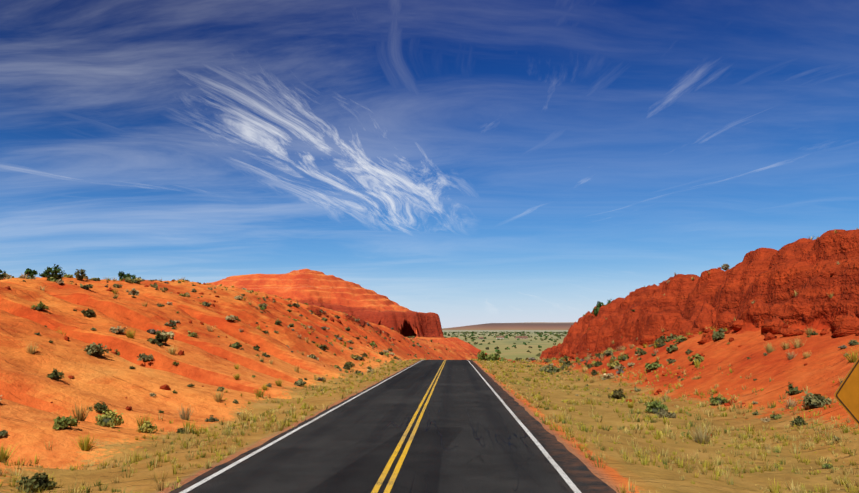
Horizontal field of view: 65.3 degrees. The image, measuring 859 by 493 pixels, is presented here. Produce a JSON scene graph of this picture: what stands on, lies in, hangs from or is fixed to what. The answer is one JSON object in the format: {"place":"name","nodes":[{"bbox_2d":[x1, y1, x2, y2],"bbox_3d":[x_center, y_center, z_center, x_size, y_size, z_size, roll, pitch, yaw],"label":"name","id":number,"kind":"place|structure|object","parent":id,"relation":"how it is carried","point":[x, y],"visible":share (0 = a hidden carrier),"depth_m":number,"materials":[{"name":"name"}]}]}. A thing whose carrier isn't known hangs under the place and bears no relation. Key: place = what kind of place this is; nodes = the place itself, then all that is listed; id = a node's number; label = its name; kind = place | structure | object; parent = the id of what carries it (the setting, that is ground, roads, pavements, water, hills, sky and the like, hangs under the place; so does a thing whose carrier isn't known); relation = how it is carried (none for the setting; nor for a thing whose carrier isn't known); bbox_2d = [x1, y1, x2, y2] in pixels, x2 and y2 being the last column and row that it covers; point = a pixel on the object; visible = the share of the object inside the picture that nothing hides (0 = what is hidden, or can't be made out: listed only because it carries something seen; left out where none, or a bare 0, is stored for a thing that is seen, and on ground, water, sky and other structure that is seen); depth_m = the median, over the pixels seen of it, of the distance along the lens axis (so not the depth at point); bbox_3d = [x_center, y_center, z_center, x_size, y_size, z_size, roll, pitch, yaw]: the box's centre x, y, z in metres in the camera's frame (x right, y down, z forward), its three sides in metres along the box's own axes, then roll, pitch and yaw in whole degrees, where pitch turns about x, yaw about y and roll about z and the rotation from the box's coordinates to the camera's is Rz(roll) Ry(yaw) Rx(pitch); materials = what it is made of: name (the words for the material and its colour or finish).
{"place":"outdoors","nodes":[
{"label":"outdoors","id":0,"kind":"place"},
{"bbox_2d":[169,360,615,492],"bbox_3d":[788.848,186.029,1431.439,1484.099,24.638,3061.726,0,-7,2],"label":"road asphalt","id":1,"kind":"structure","parent":0,"point":[471,435],"depth_m":16.11,"materials":[{"name":"black asphalt"}]},
{"bbox_2d":[179,362,418,492],"bbox_3d":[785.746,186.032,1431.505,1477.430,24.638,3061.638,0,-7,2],"label":"white marking","id":2,"kind":"object","parent":1,"relation":"on","point":[227,468],"visible":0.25,"depth_m":15.93,"materials":[{"name":"paint"}]},
{"bbox_2d":[371,360,444,492],"bbox_3d":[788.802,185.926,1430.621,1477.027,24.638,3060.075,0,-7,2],"label":"yellow marking","id":3,"kind":"object","parent":1,"relation":"on","point":[377,486],"visible":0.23,"depth_m":16.09,"materials":[{"name":"paint"}]},
{"bbox_2d":[383,360,445,492],"bbox_3d":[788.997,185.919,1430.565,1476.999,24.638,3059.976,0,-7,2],"label":"yellow marking","id":4,"kind":"object","parent":1,"relation":"on","point":[388,488],"visible":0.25,"depth_m":16.10,"materials":[{"name":"paint"}]},
{"bbox_2d":[469,362,580,492],"bbox_3d":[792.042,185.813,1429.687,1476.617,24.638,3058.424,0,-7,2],"label":"white marking","id":5,"kind":"object","parent":1,"relation":"on","point":[570,483],"visible":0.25,"depth_m":16.11,"materials":[{"name":"paint"}]},
{"bbox_2d":[0,229,858,492],"bbox_3d":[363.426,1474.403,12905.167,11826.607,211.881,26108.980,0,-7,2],"label":"desert ground","id":6,"kind":"structure","parent":0,"point":[768,280],"depth_m":37.08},
{"bbox_2d":[206,269,504,358],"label":"mesa","id":7,"kind":"structure","parent":6,"relation":"on","point":[296,285],"depth_m":348.78,"materials":[{"name":"stone"}]},
{"bbox_2d":[308,278,420,334],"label":"rock cliff","id":8,"kind":"structure","parent":7,"relation":"on","point":[380,307],"depth_m":340.36,"materials":[{"name":"red stone"}]},
{"bbox_2d":[0,264,729,316],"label":"shrubs","id":9,"kind":"object","parent":6,"relation":"on","point":[56,273],"visible":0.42,"depth_m":66.78,"materials":[{"name":"green plant"}]},
{"bbox_2d":[2,267,835,461],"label":"rocks","id":10,"kind":"object","parent":6,"relation":"on","point":[163,387],"visible":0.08,"depth_m":40.96,"materials":[{"name":"red stone"}]},
{"bbox_2d":[0,355,858,492],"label":"grass tufts","id":11,"kind":"object","parent":6,"relation":"on","point":[583,427],"visible":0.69,"depth_m":20.27,"materials":[{"name":"yellow plant"}]},
{"bbox_2d":[0,273,858,492],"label":"sage shrubs","id":12,"kind":"object","parent":6,"relation":"on","point":[60,422],"visible":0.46,"depth_m":40.94,"materials":[{"name":"green plant"}]},
{"bbox_2d":[0,229,858,461],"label":"grass tufts","id":13,"kind":"object","parent":6,"relation":"on","point":[85,444],"depth_m":33.58,"materials":[{"name":"green plant"}]},
{"bbox_2d":[414,350,514,360],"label":"shrubs","id":14,"kind":"object","parent":6,"relation":"on","point":[482,355],"visible":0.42,"depth_m":118.39,"materials":[{"name":"green plant"}]},
{"bbox_2d":[443,331,567,359],"bbox_3d":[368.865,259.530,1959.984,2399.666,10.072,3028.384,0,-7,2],"label":"plain bushes","id":15,"kind":"object","parent":6,"relation":"on","point":[514,346],"visible":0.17,"depth_m":1884.14,"materials":[{"name":"green plant"}]},
{"bbox_2d":[442,322,573,329],"bbox_3d":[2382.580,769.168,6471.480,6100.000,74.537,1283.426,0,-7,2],"label":"distant mesa","id":16,"kind":"structure","parent":6,"relation":"on","point":[534,326],"depth_m":6049.51,"materials":[{"name":"brown stone"}]},
{"bbox_2d":[515,336,527,338],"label":"ranch house","id":17,"kind":"structure","parent":6,"relation":"on","point":[522,337],"depth_m":1476.25,"materials":[{"name":"beige"}]},
{"bbox_2d":[325,309,858,359],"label":"boulders","id":18,"kind":"object","parent":6,"relation":"on","point":[844,325],"visible":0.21,"depth_m":40.46,"materials":[{"name":"red stone"}]},
{"bbox_2d":[834,357,858,425],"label":"curve warning sign","id":19,"kind":"object","parent":6,"relation":"on","point":[846,395],"visible":1,"depth_m":8.12,"materials":[{"name":"metal"}]},
{"bbox_2d":[0,0,858,327],"label":"sky","id":20,"kind":"structure","parent":0,"point":[464,162],"materials":[{"name":"blue"}]}
]}

